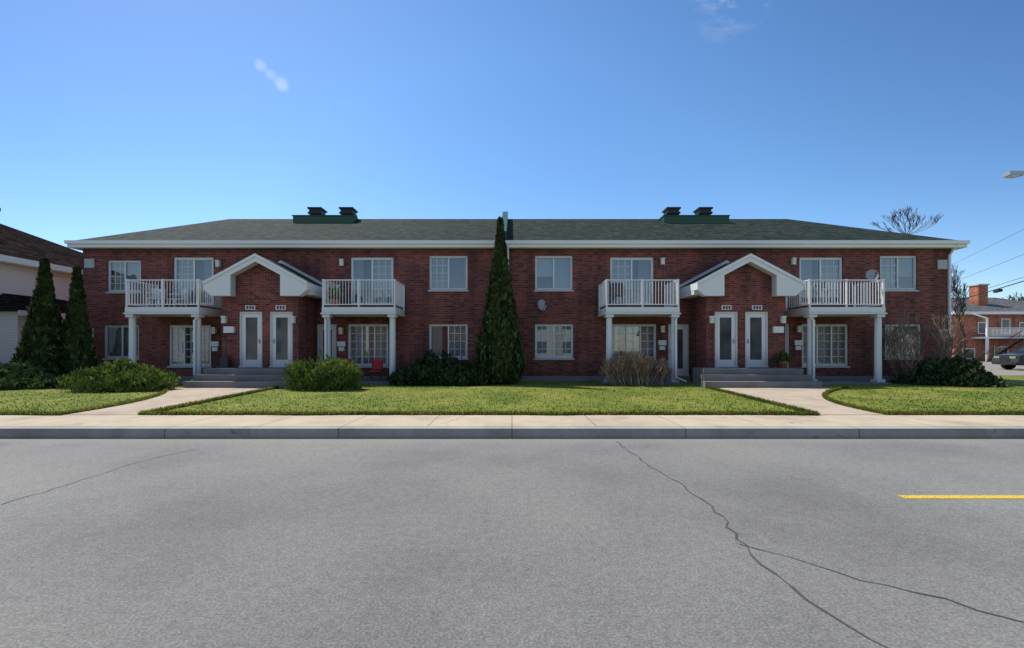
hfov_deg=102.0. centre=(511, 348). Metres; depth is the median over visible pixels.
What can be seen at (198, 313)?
balcony
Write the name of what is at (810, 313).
balcony
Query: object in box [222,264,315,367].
entry bay brick
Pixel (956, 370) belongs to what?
shrub
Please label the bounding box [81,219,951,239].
roof
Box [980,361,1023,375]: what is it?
driveway
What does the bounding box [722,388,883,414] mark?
walkway
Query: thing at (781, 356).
porch flower pot plant
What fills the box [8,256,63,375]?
cedar
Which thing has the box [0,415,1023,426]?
sidewalk
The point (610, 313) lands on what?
balcony
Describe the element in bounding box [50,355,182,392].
shrub
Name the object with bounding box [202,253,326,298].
entry bay porch roof
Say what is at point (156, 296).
balcony chair
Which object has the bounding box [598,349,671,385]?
bush
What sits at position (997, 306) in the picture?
neighbour roof
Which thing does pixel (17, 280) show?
house walls
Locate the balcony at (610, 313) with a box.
[596,279,686,383]
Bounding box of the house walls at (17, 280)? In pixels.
[0,263,72,363]
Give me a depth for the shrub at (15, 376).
14.70 m
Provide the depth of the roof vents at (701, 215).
21.95 m
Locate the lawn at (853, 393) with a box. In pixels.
[0,376,1023,412]
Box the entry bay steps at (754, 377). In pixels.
[693,368,822,387]
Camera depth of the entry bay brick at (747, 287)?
16.50 m
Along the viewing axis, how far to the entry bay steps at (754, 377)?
15.23 m
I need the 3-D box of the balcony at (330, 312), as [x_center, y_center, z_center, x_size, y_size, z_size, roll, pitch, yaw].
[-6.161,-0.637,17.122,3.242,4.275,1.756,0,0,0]
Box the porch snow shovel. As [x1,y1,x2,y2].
[220,334,227,367]
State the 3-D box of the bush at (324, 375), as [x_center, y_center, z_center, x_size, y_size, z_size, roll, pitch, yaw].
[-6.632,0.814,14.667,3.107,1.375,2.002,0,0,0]
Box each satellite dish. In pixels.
[538,299,546,316]
[866,269,878,287]
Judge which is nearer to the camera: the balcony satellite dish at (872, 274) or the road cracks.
the road cracks
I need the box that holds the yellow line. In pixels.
[898,495,1023,498]
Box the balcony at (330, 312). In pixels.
[320,279,405,383]
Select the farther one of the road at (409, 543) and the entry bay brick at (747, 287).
the entry bay brick at (747, 287)
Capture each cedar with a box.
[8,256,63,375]
[56,265,98,381]
[472,217,526,384]
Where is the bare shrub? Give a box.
[882,309,967,381]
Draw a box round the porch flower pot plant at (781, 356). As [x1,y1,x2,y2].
[774,350,790,361]
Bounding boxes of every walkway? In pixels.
[64,388,262,414]
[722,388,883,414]
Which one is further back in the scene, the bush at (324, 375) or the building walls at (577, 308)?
the building walls at (577, 308)
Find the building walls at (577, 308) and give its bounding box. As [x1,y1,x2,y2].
[83,249,950,380]
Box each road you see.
[0,438,1023,647]
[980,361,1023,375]
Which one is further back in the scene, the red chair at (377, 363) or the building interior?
the building interior
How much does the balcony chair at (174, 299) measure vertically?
0.880 m
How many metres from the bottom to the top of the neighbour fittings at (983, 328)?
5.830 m
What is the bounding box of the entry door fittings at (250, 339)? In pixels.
[220,305,295,367]
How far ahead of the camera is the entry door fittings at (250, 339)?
16.57 m
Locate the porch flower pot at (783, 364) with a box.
[778,361,787,367]
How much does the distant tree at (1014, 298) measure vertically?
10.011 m
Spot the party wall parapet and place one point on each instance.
(505, 216)
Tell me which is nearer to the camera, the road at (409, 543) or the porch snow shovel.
the road at (409, 543)
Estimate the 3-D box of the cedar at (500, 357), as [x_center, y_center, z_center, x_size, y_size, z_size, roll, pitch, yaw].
[-0.497,-1.928,16.848,2.196,6.856,2.263,0,0,0]
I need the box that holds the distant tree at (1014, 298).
[1002,291,1023,300]
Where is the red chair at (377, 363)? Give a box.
[369,359,382,381]
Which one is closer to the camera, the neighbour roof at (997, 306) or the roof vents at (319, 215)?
the roof vents at (319, 215)
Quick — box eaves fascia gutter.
[64,240,970,354]
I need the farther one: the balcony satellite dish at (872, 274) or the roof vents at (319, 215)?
the roof vents at (319, 215)
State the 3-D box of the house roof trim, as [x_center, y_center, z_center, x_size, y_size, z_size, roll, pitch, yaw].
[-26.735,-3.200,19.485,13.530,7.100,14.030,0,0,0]
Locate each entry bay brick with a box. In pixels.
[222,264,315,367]
[690,264,784,380]
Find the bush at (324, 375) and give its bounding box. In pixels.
[277,353,364,391]
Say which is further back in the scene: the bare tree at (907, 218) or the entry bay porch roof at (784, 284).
the bare tree at (907, 218)
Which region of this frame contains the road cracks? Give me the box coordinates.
[3,441,1023,647]
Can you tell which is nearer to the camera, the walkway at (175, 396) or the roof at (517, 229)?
the walkway at (175, 396)
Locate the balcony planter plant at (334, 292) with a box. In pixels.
[328,283,341,299]
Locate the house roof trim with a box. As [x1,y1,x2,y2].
[0,208,82,318]
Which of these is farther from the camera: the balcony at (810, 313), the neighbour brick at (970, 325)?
the neighbour brick at (970, 325)
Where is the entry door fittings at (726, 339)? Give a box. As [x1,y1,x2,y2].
[708,305,786,367]
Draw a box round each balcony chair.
[146,288,165,306]
[168,289,186,306]
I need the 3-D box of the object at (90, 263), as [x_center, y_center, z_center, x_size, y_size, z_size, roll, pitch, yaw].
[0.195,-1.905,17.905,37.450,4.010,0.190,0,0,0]
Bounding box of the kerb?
[0,427,1023,437]
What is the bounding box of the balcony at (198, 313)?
[123,279,221,383]
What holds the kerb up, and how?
on the ground
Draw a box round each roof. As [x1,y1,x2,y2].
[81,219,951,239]
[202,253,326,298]
[679,254,804,298]
[951,298,1023,314]
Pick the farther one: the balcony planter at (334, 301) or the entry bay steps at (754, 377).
the balcony planter at (334, 301)
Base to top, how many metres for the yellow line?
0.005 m
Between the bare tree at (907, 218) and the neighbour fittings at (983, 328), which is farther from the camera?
the neighbour fittings at (983, 328)
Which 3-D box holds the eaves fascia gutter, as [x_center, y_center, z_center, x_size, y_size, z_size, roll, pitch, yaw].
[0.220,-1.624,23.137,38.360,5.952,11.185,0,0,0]
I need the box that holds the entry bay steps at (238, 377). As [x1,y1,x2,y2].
[183,368,293,387]
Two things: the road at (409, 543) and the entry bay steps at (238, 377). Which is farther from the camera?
the entry bay steps at (238, 377)
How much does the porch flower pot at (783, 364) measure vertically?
0.280 m
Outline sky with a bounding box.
[0,0,1023,299]
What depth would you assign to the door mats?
16.25 m
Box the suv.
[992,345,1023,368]
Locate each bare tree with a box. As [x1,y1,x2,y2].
[871,205,940,233]
[951,264,970,357]
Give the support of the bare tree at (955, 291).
on the lawn at (853, 393)
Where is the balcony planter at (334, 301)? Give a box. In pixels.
[330,298,339,306]
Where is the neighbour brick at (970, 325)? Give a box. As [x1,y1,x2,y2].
[951,284,1023,360]
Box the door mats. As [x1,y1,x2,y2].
[237,367,769,367]
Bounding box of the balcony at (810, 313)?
[785,279,890,383]
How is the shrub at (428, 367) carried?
on the lawn at (853, 393)
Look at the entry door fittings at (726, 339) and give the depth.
16.57 m
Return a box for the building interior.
[108,258,916,363]
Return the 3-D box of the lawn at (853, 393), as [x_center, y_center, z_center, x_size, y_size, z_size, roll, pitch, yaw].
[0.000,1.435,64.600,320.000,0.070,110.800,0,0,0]
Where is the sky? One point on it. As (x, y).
(117, 116)
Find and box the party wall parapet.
[502,211,507,239]
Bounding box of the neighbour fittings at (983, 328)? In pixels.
[962,313,1023,361]
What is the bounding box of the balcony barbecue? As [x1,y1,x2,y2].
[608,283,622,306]
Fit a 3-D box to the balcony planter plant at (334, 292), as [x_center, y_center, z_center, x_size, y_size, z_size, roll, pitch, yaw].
[-7.189,-2.331,16.832,0.568,0.767,0.646,0,0,29]
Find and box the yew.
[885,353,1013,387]

